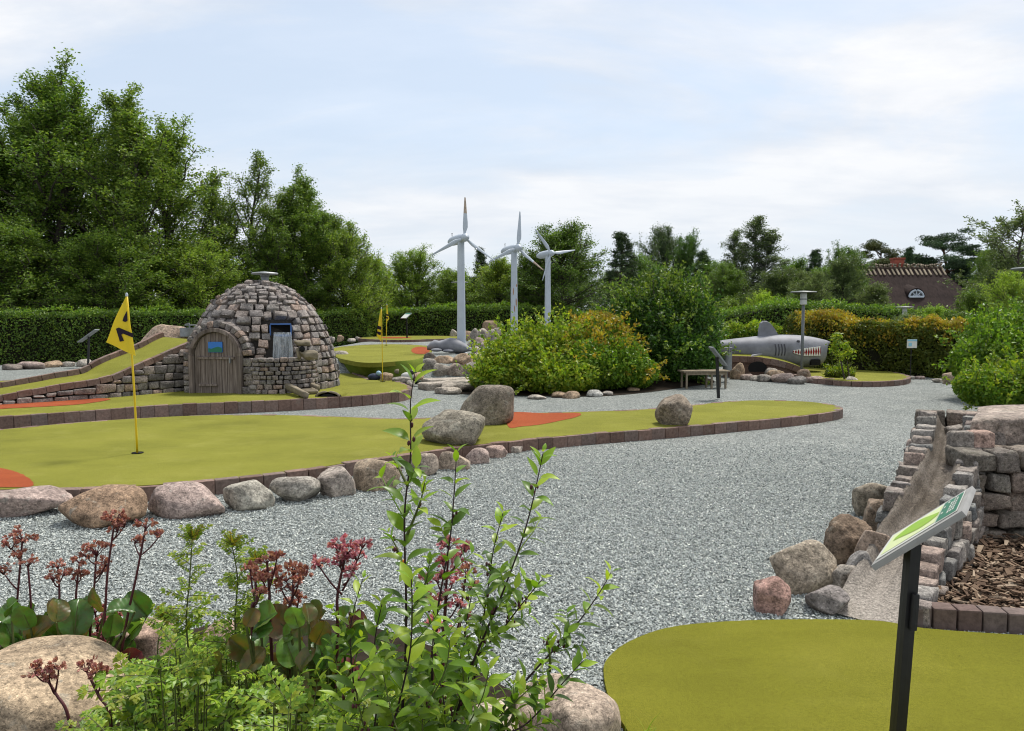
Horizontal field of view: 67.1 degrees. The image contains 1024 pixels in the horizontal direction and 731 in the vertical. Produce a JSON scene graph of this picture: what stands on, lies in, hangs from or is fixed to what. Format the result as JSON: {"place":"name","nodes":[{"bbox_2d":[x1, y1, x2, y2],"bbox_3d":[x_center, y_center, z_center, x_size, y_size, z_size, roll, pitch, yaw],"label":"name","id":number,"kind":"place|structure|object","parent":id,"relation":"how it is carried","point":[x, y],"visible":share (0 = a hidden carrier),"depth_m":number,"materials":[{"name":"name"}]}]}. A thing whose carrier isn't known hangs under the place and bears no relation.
{"place":"outdoors","nodes":[
{"label":"outdoors","id":0,"kind":"place"},
{"bbox_2d":[0,340,1006,690],"bbox_3d":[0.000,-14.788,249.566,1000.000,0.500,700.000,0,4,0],"label":"gravel ground","id":1,"kind":"structure","parent":0,"point":[874,416],"depth_m":8.10,"materials":[{"name":"grey gravel"}]},
{"bbox_2d":[0,485,72,518],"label":"boulder","id":2,"kind":"object","parent":1,"relation":"on","point":[25,501],"visible":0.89,"depth_m":6.14,"materials":[{"name":"stone"}]},
{"bbox_2d":[0,212,94,317],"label":"broadleaf tree","id":3,"kind":"object","parent":1,"relation":"on","point":[13,236],"visible":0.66,"depth_m":29.18,"materials":[{"name":"green plant"}]},
{"bbox_2d":[0,42,122,317],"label":"broadleaf tree","id":4,"kind":"object","parent":1,"relation":"on","point":[17,164],"visible":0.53,"depth_m":32.96,"materials":[{"name":"green plant"}]},
{"bbox_2d":[0,68,155,297],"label":"broadleaf tree","id":5,"kind":"object","parent":1,"relation":"on","point":[69,207],"visible":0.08,"depth_m":34.32,"materials":[{"name":"green plant"}]},
{"bbox_2d":[0,332,189,404],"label":"ramp","id":6,"kind":"structure","parent":1,"relation":"on","point":[158,360],"depth_m":13.70,"materials":[{"name":"stone"}]},
{"bbox_2d":[11,220,194,317],"bbox_3d":[-15.625,-3.000,30.426,6.278,5.309,5.486,0,4,-2],"label":"broadleaf tree","id":7,"kind":"object","parent":1,"relation":"on","point":[91,263],"visible":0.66,"depth_m":29.56,"materials":[{"name":"green plant"}]},
{"bbox_2d":[58,484,147,528],"bbox_3d":[-3.156,1.114,5.990,0.636,0.346,0.445,0,4,0],"label":"boulder","id":8,"kind":"object","parent":1,"relation":"on","point":[86,509],"visible":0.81,"depth_m":5.87,"materials":[{"name":"stone"}]},
{"bbox_2d":[16,81,240,316],"bbox_3d":[-15.869,-6.231,32.591,8.729,11.514,8.939,-2,4,-25],"label":"broadleaf tree","id":9,"kind":"object","parent":1,"relation":"on","point":[144,157],"visible":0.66,"depth_m":31.98,"materials":[{"name":"green plant"}]},
{"bbox_2d":[141,324,187,340],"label":"boulder","id":10,"kind":"object","parent":1,"relation":"on","point":[171,331],"visible":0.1,"depth_m":18.01,"materials":[{"name":"stone"}]},
{"bbox_2d":[120,237,249,316],"bbox_3d":[-13.380,-3.030,32.755,6.280,5.030,6.132,-1,4,-13],"label":"broadleaf tree","id":11,"kind":"object","parent":1,"relation":"on","point":[204,260],"visible":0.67,"depth_m":32.03,"materials":[{"name":"green plant"}]},
{"bbox_2d":[0,300,371,364],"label":"hedge","id":12,"kind":"object","parent":1,"relation":"on","point":[44,337],"visible":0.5,"depth_m":26.74,"materials":[{"name":"green plant"}]},
{"bbox_2d":[148,481,224,519],"bbox_3d":[-2.630,1.108,6.236,0.653,0.312,0.392,0,4,0],"label":"boulder","id":13,"kind":"object","parent":1,"relation":"on","point":[182,500],"visible":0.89,"depth_m":6.11,"materials":[{"name":"stone"}]},
{"bbox_2d":[0,373,411,428],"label":"putting green","id":14,"kind":"object","parent":1,"relation":"on","point":[362,391],"visible":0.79,"depth_m":12.70,"materials":[{"name":"carpet"}]},
{"bbox_2d":[182,271,339,398],"bbox_3d":[-4.975,-0.671,14.980,3.050,2.345,3.882,0,4,0],"label":"stone hut","id":15,"kind":"object","parent":14,"relation":"on","point":[264,335],"visible":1,"depth_m":14.19,"materials":[{"name":"grey stone"}]},
{"bbox_2d":[195,332,237,392],"bbox_3d":[-5.373,-0.049,14.029,0.830,1.106,0.085,1,4,8],"label":"door","id":16,"kind":"structure","parent":15,"relation":"in","point":[215,353],"depth_m":14.03,"materials":[{"name":"brown wood"}]},
{"bbox_2d":[186,149,307,302],"bbox_3d":[-12.704,-5.488,36.543,6.136,9.534,5.360,1,4,19],"label":"broadleaf tree","id":17,"kind":"object","parent":1,"relation":"on","point":[221,213],"visible":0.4,"depth_m":36.29,"materials":[{"name":"green plant"}]},
{"bbox_2d":[223,479,274,510],"bbox_3d":[-2.195,1.099,6.432,0.407,0.299,0.285,0,4,0],"label":"boulder","id":18,"kind":"object","parent":1,"relation":"on","point":[253,494],"visible":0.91,"depth_m":6.34,"materials":[{"name":"stone"}]},
{"bbox_2d":[0,619,515,730],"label":"planting bed","id":19,"kind":"object","parent":1,"relation":"on","point":[362,656],"visible":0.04,"depth_m":3.65,"materials":[{"name":"soil"}]},
{"bbox_2d":[0,635,140,730],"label":"boulder","id":20,"kind":"object","parent":19,"relation":"on","point":[30,704],"visible":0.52,"depth_m":2.71,"materials":[{"name":"stone"}]},
{"bbox_2d":[0,508,163,682],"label":"broad leaved plant","id":21,"kind":"object","parent":19,"relation":"on","point":[19,622],"visible":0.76,"depth_m":3.15,"materials":[{"name":"green plant"}]},
{"bbox_2d":[20,654,146,729],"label":"broad leaved plant","id":22,"kind":"object","parent":19,"relation":"on","point":[49,668],"visible":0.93,"depth_m":2.49,"materials":[{"name":"red plant"}]},
{"bbox_2d":[114,617,174,665],"bbox_3d":[-1.697,1.296,3.541,0.248,0.277,0.260,0,4,0],"label":"boulder","id":23,"kind":"object","parent":19,"relation":"on","point":[146,640],"visible":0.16,"depth_m":3.43,"materials":[{"name":"stone"}]},
{"bbox_2d":[75,523,309,730],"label":"lacy plant","id":24,"kind":"object","parent":19,"relation":"on","point":[198,690],"visible":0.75,"depth_m":2.48,"materials":[{"name":"green plant"}]},
{"bbox_2d":[54,662,436,730],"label":"lacy plant","id":25,"kind":"object","parent":19,"relation":"on","point":[311,706],"visible":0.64,"depth_m":2.11,"materials":[{"name":"green plant"}]},
{"bbox_2d":[213,533,372,729],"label":"broad leaved plant","id":26,"kind":"object","parent":19,"relation":"on","point":[289,626],"visible":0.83,"depth_m":2.39,"materials":[{"name":"green plant"}]},
{"bbox_2d":[396,534,478,724],"bbox_3d":[-0.273,0.994,2.639,0.321,0.881,0.313,0,4,0],"label":"broad leaved plant","id":27,"kind":"object","parent":19,"relation":"on","point":[465,566],"visible":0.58,"depth_m":2.55,"materials":[{"name":"red plant"}]},
{"bbox_2d":[301,363,620,730],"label":"leafy shrub","id":28,"kind":"object","parent":19,"relation":"on","point":[384,666],"visible":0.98,"depth_m":2.07,"materials":[{"name":"green plant"}]},
{"bbox_2d":[516,673,620,730],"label":"boulder","id":29,"kind":"object","parent":19,"relation":"on","point":[590,708],"visible":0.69,"depth_m":2.76,"materials":[{"name":"stone"}]},
{"bbox_2d":[212,221,335,310],"bbox_3d":[-10.883,-3.643,35.922,5.612,5.889,6.422,0,4,-7],"label":"broadleaf tree","id":30,"kind":"object","parent":1,"relation":"on","point":[274,257],"visible":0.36,"depth_m":35.14,"materials":[{"name":"green plant"}]},
{"bbox_2d":[269,476,320,501],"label":"boulder","id":31,"kind":"object","parent":1,"relation":"on","point":[298,488],"visible":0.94,"depth_m":6.59,"materials":[{"name":"stone"}]},
{"bbox_2d":[235,163,390,315],"bbox_3d":[-9.638,-5.406,37.501,7.145,9.240,6.474,1,4,8],"label":"broadleaf tree","id":32,"kind":"object","parent":1,"relation":"on","point":[301,211],"visible":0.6,"depth_m":36.24,"materials":[{"name":"green plant"}]},
{"bbox_2d":[317,466,355,497],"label":"boulder","id":33,"kind":"object","parent":1,"relation":"on","point":[336,481],"visible":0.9,"depth_m":6.81,"materials":[{"name":"stone"}]},
{"bbox_2d":[289,215,401,336],"bbox_3d":[-8.134,-4.049,37.237,5.270,6.403,5.146,0,4,4],"label":"broadleaf tree","id":34,"kind":"object","parent":1,"relation":"on","point":[349,250],"visible":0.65,"depth_m":36.48,"materials":[{"name":"green plant"}]},
{"bbox_2d":[353,458,400,491],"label":"boulder","id":35,"kind":"object","parent":1,"relation":"on","point":[366,471],"visible":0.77,"depth_m":7.04,"materials":[{"name":"stone"}]},
{"bbox_2d":[352,246,410,316],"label":"broadleaf tree","id":36,"kind":"object","parent":1,"relation":"on","point":[384,282],"visible":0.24,"depth_m":41.13,"materials":[{"name":"green plant"}]},
{"bbox_2d":[334,344,431,379],"bbox_3d":[-3.852,-0.170,22.970,3.344,0.503,12.111,-1,4,-9],"label":"putting green","id":37,"kind":"object","parent":1,"relation":"on","point":[362,361],"visible":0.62,"depth_m":19.74,"materials":[{"name":"carpet"}]},
{"bbox_2d":[358,336,456,341],"bbox_3d":[-4.384,-1.191,35.110,5.010,0.166,6.735,0,4,0],"label":"putting green","id":38,"kind":"object","parent":1,"relation":"on","point":[403,339],"visible":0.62,"depth_m":33.73,"materials":[{"name":"carpet"}]},
{"bbox_2d":[377,243,451,312],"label":"broadleaf tree","id":39,"kind":"object","parent":1,"relation":"on","point":[413,269],"visible":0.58,"depth_m":43.10,"materials":[{"name":"green plant"}]},
{"bbox_2d":[0,400,842,500],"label":"putting green","id":40,"kind":"object","parent":1,"relation":"on","point":[216,454],"visible":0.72,"depth_m":9.20,"materials":[{"name":"carpet"}]},
{"bbox_2d":[106,293,137,452],"bbox_3d":[-4.132,0.085,8.168,0.318,1.707,0.051,0,4,0],"label":"pin flag","id":41,"kind":"object","parent":40,"relation":"on","point":[120,336],"visible":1,"depth_m":8.13,"materials":[{"name":"yellow fabric"}]},
{"bbox_2d":[422,409,484,444],"bbox_3d":[-0.686,0.750,8.988,0.756,0.464,0.605,0,4,0],"label":"boulder","id":42,"kind":"object","parent":40,"relation":"on","point":[456,427],"visible":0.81,"depth_m":8.77,"materials":[{"name":"stone"}]},
{"bbox_2d":[460,385,513,424],"bbox_3d":[-0.350,0.589,10.634,0.762,0.650,0.686,0,4,0],"label":"boulder","id":43,"kind":"object","parent":40,"relation":"on","point":[493,404],"visible":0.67,"depth_m":10.38,"materials":[{"name":"stone"}]},
{"bbox_2d":[655,394,692,424],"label":"boulder","id":44,"kind":"object","parent":40,"relation":"on","point":[675,409],"visible":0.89,"depth_m":10.30,"materials":[{"name":"stone"}]},
{"bbox_2d":[411,453,438,475],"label":"boulder","id":45,"kind":"object","parent":1,"relation":"on","point":[430,460],"visible":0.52,"depth_m":7.73,"materials":[{"name":"stone"}]},
{"bbox_2d":[427,338,473,352],"bbox_3d":[-1.783,-0.577,22.244,1.334,0.442,0.670,0,4,0],"label":"animal sculpture","id":46,"kind":"object","parent":1,"relation":"on","point":[451,345],"visible":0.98,"depth_m":22.14,"materials":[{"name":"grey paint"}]},
{"bbox_2d":[438,451,469,469],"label":"boulder","id":47,"kind":"object","parent":1,"relation":"on","point":[446,460],"visible":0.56,"depth_m":8.01,"materials":[{"name":"stone"}]},
{"bbox_2d":[428,268,488,310],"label":"broadleaf tree","id":48,"kind":"object","parent":1,"relation":"on","point":[443,297],"visible":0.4,"depth_m":42.11,"materials":[{"name":"green plant"}]},
{"bbox_2d":[432,197,494,353],"bbox_3d":[-1.406,-2.552,22.158,1.443,4.534,1.484,1,4,17],"label":"wind turbine","id":49,"kind":"object","parent":1,"relation":"on","point":[458,240],"visible":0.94,"depth_m":22.30,"materials":[{"name":"white paint"}]},
{"bbox_2d":[367,300,601,336],"bbox_3d":[-1.526,-2.172,39.739,12.851,2.415,1.459,0,4,-5],"label":"hedge","id":50,"kind":"object","parent":1,"relation":"on","point":[431,322],"visible":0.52,"depth_m":39.16,"materials":[{"name":"green plant"}]},
{"bbox_2d":[465,253,532,309],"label":"broadleaf tree","id":51,"kind":"object","parent":1,"relation":"on","point":[496,272],"visible":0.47,"depth_m":43.17,"materials":[{"name":"green plant"}]},
{"bbox_2d":[489,212,542,331],"bbox_3d":[0.114,-2.810,25.624,1.494,4.601,1.580,1,4,19],"label":"wind turbine","id":52,"kind":"object","parent":1,"relation":"on","point":[513,249],"visible":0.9,"depth_m":25.77,"materials":[{"name":"white paint"}]},
{"bbox_2d":[498,252,551,311],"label":"broadleaf tree","id":53,"kind":"object","parent":1,"relation":"on","point":[521,265],"visible":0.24,"depth_m":42.44,"materials":[{"name":"green plant"}]},
{"bbox_2d":[535,229,574,324],"bbox_3d":[1.604,-2.884,28.942,1.560,4.320,1.127,0,4,0],"label":"wind turbine","id":54,"kind":"object","parent":1,"relation":"on","point":[548,253],"visible":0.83,"depth_m":28.78,"materials":[{"name":"white paint"}]},
{"bbox_2d":[491,217,619,316],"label":"broadleaf tree","id":55,"kind":"object","parent":1,"relation":"on","point":[564,238],"visible":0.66,"depth_m":41.16,"materials":[{"name":"green plant"}]},
{"bbox_2d":[460,375,714,395],"bbox_3d":[2.193,0.242,17.584,7.335,0.427,3.086,-3,5,-42],"label":"soil bed","id":56,"kind":"object","parent":1,"relation":"on","point":[661,385],"visible":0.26,"depth_m":16.62,"materials":[{"name":"brown soil"}]},
{"bbox_2d":[455,302,616,394],"bbox_3d":[0.340,-0.305,16.425,3.143,2.071,2.979,-1,4,-21],"label":"flowering bush","id":57,"kind":"object","parent":56,"relation":"on","point":[525,359],"visible":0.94,"depth_m":15.73,"materials":[{"name":"green plant"}]},
{"bbox_2d":[552,304,669,389],"bbox_3d":[2.092,-0.410,16.956,2.729,1.912,2.904,0,4,0],"label":"flowering bush","id":58,"kind":"object","parent":56,"relation":"on","point":[623,349],"visible":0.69,"depth_m":16.31,"materials":[{"name":"green plant"}]},
{"bbox_2d":[586,258,740,384],"bbox_3d":[3.650,-1.063,18.725,3.524,3.387,3.456,4,5,45],"label":"evergreen shrub","id":59,"kind":"object","parent":56,"relation":"on","point":[681,328],"visible":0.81,"depth_m":17.87,"materials":[{"name":"green plant"}]},
{"bbox_2d":[584,231,644,309],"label":"conifer","id":60,"kind":"object","parent":1,"relation":"on","point":[622,241],"visible":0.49,"depth_m":49.32,"materials":[{"name":"green plant"}]},
{"bbox_2d":[631,221,682,294],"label":"broadleaf tree","id":61,"kind":"object","parent":1,"relation":"on","point":[662,240],"visible":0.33,"depth_m":60.92,"materials":[{"name":"green plant"}]},
{"bbox_2d":[664,226,708,298],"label":"broadleaf tree","id":62,"kind":"object","parent":1,"relation":"on","point":[686,252],"visible":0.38,"depth_m":58.97,"materials":[{"name":"green plant"}]},
{"bbox_2d":[677,369,729,388],"bbox_3d":[4.226,0.301,17.040,1.060,0.400,0.408,-1,4,-8],"label":"bench","id":63,"kind":"object","parent":1,"relation":"on","point":[707,372],"visible":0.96,"depth_m":16.91,"materials":[{"name":"grey wood"}]},
{"bbox_2d":[693,260,756,308],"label":"broadleaf tree","id":64,"kind":"object","parent":1,"relation":"on","point":[728,280],"visible":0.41,"depth_m":47.30,"materials":[{"name":"green plant"}]},
{"bbox_2d":[720,230,758,286],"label":"birch tree","id":65,"kind":"object","parent":1,"relation":"on","point":[733,238],"visible":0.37,"depth_m":58.90,"materials":[{"name":"green plant"}]},
{"bbox_2d":[719,316,792,365],"bbox_3d":[8.160,-0.767,24.566,3.577,1.657,1.243,1,4,14],"label":"hedge","id":66,"kind":"object","parent":1,"relation":"on","point":[741,331],"visible":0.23,"depth_m":24.32,"materials":[{"name":"green plant"}]},
{"bbox_2d":[723,214,798,305],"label":"birch tree","id":67,"kind":"object","parent":1,"relation":"on","point":[766,242],"visible":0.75,"depth_m":56.50,"materials":[{"name":"green plant"}]},
{"bbox_2d":[723,354,803,376],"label":"ramp","id":68,"kind":"structure","parent":1,"relation":"on","point":[757,365],"depth_m":19.71,"materials":[{"name":"brick"}]},
{"bbox_2d":[720,321,829,367],"bbox_3d":[6.885,-0.563,20.546,3.198,1.248,1.116,-1,4,-8],"label":"shark sculpture","id":69,"kind":"object","parent":68,"relation":"on","point":[768,340],"visible":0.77,"depth_m":20.22,"materials":[{"name":"grey paint"}]},
{"bbox_2d":[737,265,800,305],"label":"broadleaf tree","id":70,"kind":"object","parent":1,"relation":"on","point":[775,282],"visible":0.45,"depth_m":45.41,"materials":[{"name":"green plant"}]},
{"bbox_2d":[753,576,790,615],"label":"boulder","id":71,"kind":"object","parent":1,"relation":"on","point":[771,594],"visible":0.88,"depth_m":4.13,"materials":[{"name":"stone"}]},
{"bbox_2d":[769,539,836,595],"bbox_3d":[1.710,1.204,4.543,0.406,0.357,0.285,0,4,0],"label":"boulder","id":72,"kind":"object","parent":1,"relation":"on","point":[807,566],"visible":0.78,"depth_m":4.44,"materials":[{"name":"stone"}]},
{"bbox_2d":[785,268,838,307],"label":"broadleaf tree","id":73,"kind":"object","parent":1,"relation":"on","point":[808,283],"visible":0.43,"depth_m":43.37,"materials":[{"name":"green plant"}]},
{"bbox_2d":[603,619,1023,730],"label":"putting green","id":74,"kind":"object","parent":1,"relation":"on","point":[796,675],"visible":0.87,"depth_m":3.35,"materials":[{"name":"green carpet"}]},
{"bbox_2d":[871,486,975,730],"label":"info sign","id":75,"kind":"object","parent":74,"relation":"on","point":[908,540],"visible":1,"depth_m":2.58,"materials":[{"name":"metal"}]},
{"bbox_2d":[718,296,956,328],"bbox_3d":[13.512,-1.706,32.830,11.920,2.476,2.105,-1,4,-15],"label":"hedge","id":76,"kind":"object","parent":1,"relation":"on","point":[778,311],"visible":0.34,"depth_m":31.83,"materials":[{"name":"green plant"}]},
{"bbox_2d":[817,252,872,304],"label":"broadleaf tree","id":77,"kind":"object","parent":1,"relation":"on","point":[847,276],"visible":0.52,"depth_m":49.32,"materials":[{"name":"green plant"}]},
{"bbox_2d":[823,513,871,564],"bbox_3d":[2.184,1.164,5.034,0.306,0.386,0.245,0,4,0],"label":"boulder","id":78,"kind":"object","parent":1,"relation":"on","point":[843,533],"visible":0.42,"depth_m":4.97,"materials":[{"name":"stone"}]},
{"bbox_2d":[823,239,878,302],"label":"broadleaf tree","id":79,"kind":"object","parent":1,"relation":"on","point":[844,249],"visible":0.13,"depth_m":57.22,"materials":[{"name":"green plant"}]},
{"bbox_2d":[793,367,910,386],"bbox_3d":[8.576,0.229,20.550,3.112,0.167,6.456,0,4,0],"label":"putting green","id":80,"kind":"object","parent":1,"relation":"on","point":[866,378],"visible":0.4,"depth_m":18.11,"materials":[{"name":"carpet"}]},
{"bbox_2d":[825,330,856,378],"bbox_3d":[7.642,-0.256,18.013,0.592,1.156,0.875,0,4,0],"label":"young tree","id":81,"kind":"object","parent":80,"relation":"on","point":[838,345],"visible":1,"depth_m":17.95,"materials":[{"name":"green plant"}]},
{"bbox_2d":[852,483,887,516],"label":"boulder","id":82,"kind":"object","parent":1,"relation":"on","point":[862,494],"visible":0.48,"depth_m":6.08,"materials":[{"name":"stone"}]},
{"bbox_2d":[862,498,883,531],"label":"boulder","id":83,"kind":"object","parent":1,"relation":"on","point":[871,510],"visible":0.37,"depth_m":5.53,"materials":[{"name":"stone"}]},
{"bbox_2d":[854,280,899,311],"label":"broadleaf tree","id":84,"kind":"object","parent":1,"relation":"on","point":[878,294],"visible":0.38,"depth_m":42.57,"materials":[{"name":"green plant"}]},
{"bbox_2d":[782,306,972,377],"bbox_3d":[10.341,-0.712,21.356,2.341,1.959,6.170,-3,5,-42],"label":"hedge","id":85,"kind":"object","parent":1,"relation":"on","point":[879,344],"visible":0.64,"depth_m":20.53,"materials":[{"name":"green plant"}]},
{"bbox_2d":[848,239,914,266],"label":"pine tree","id":86,"kind":"object","parent":1,"relation":"on","point":[874,245],"visible":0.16,"depth_m":70.92,"materials":[{"name":"green plant"}]},
{"bbox_2d":[898,227,987,289],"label":"pine tree","id":87,"kind":"object","parent":1,"relation":"on","point":[955,263],"visible":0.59,"depth_m":74.42,"materials":[{"name":"green plant"}]},
{"bbox_2d":[917,602,1023,634],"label":"brick row","id":88,"kind":"object","parent":1,"relation":"on","point":[971,618],"visible":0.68,"depth_m":3.90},
{"bbox_2d":[949,286,993,315],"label":"broadleaf tree","id":89,"kind":"object","parent":1,"relation":"on","point":[969,304],"visible":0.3,"depth_m":35.61,"materials":[{"name":"green plant"}]},
{"bbox_2d":[931,291,1023,376],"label":"leafy bush","id":90,"kind":"object","parent":1,"relation":"on","point":[994,330],"visible":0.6,"depth_m":14.26,"materials":[{"name":"green plant"}]},
{"bbox_2d":[937,199,1023,302],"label":"broadleaf tree","id":91,"kind":"object","parent":1,"relation":"on","point":[1015,224],"visible":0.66,"depth_m":37.58,"materials":[{"name":"green plant"}]},
{"bbox_2d":[937,533,1023,607],"bbox_3d":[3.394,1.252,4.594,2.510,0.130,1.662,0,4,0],"label":"bark chips","id":92,"kind":"object","parent":1,"relation":"on","point":[980,579],"visible":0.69,"depth_m":4.55,"materials":[{"name":"brown wood"}]},
{"bbox_2d":[940,443,1023,537],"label":"stone wall","id":93,"kind":"structure","parent":1,"relation":"on","point":[1002,482],"depth_m":5.44,"materials":[{"name":"grey stone"}]},
{"bbox_2d":[946,430,973,446],"bbox_3d":[3.339,0.558,5.740,0.182,0.151,0.168,0,4,0],"label":"sett","id":94,"kind":"object","parent":93,"relation":"on","point":[961,438],"visible":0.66,"depth_m":5.67,"materials":[{"name":"stone"}]},
{"bbox_2d":[967,430,994,447],"bbox_3d":[3.465,0.560,5.715,0.163,0.157,0.163,0,4,7],"label":"sett","id":95,"kind":"object","parent":93,"relation":"on","point":[984,438],"visible":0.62,"depth_m":5.64,"materials":[{"name":"stone"}]},
{"bbox_2d":[970,405,1023,444],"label":"stone slab","id":96,"kind":"structure","parent":93,"relation":"on","point":[1007,421],"depth_m":5.80,"materials":[{"name":"stone"}]},
{"bbox_2d":[942,343,1023,409],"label":"leafy bush","id":97,"kind":"object","parent":1,"relation":"on","point":[1001,382],"visible":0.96,"depth_m":12.02,"materials":[{"name":"green plant"}]},
{"bbox_2d":[964,242,1023,313],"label":"broadleaf tree","id":98,"kind":"object","parent":1,"relation":"on","point":[994,257],"visible":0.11,"depth_m":41.58,"materials":[{"name":"green plant"}]},
{"bbox_2d":[975,267,1023,312],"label":"broadleaf tree","id":99,"kind":"object","parent":1,"relation":"on","point":[1011,285],"visible":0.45,"depth_m":29.74,"materials":[{"name":"green plant"}]},
{"bbox_2d":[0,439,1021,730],"bbox_3d":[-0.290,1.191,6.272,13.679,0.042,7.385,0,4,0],"label":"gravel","id":100,"kind":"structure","parent":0,"point":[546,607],"depth_m":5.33,"materials":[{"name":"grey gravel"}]},
{"bbox_2d":[805,585,849,615],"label":"boulder","id":101,"kind":"object","parent":100,"relation":"on","point":[832,600],"visible":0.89,"depth_m":4.13,"materials":[{"name":"stone"}]},
{"bbox_2d":[837,409,988,627],"bbox_3d":[2.906,0.868,5.239,0.749,0.862,3.256,3,5,35],"label":"ball chute","id":102,"kind":"object","parent":100,"relation":"on","point":[922,484],"visible":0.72,"depth_m":4.98,"materials":[{"name":"concrete"}]},
{"bbox_2d":[854,530,889,552],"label":"boulder","id":103,"kind":"object","parent":102,"relation":"on","point":[877,539],"visible":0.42,"depth_m":4.61,"materials":[{"name":"stone"}]},
{"bbox_2d":[0,0,1023,306],"label":"sky","id":104,"kind":"structure","parent":0,"point":[893,123],"materials":[{"name":"white"}]},
{"bbox_2d":[848,258,965,314],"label":"thatched house","id":105,"kind":"structure","parent":0,"point":[917,286],"depth_m":62.07,"materials":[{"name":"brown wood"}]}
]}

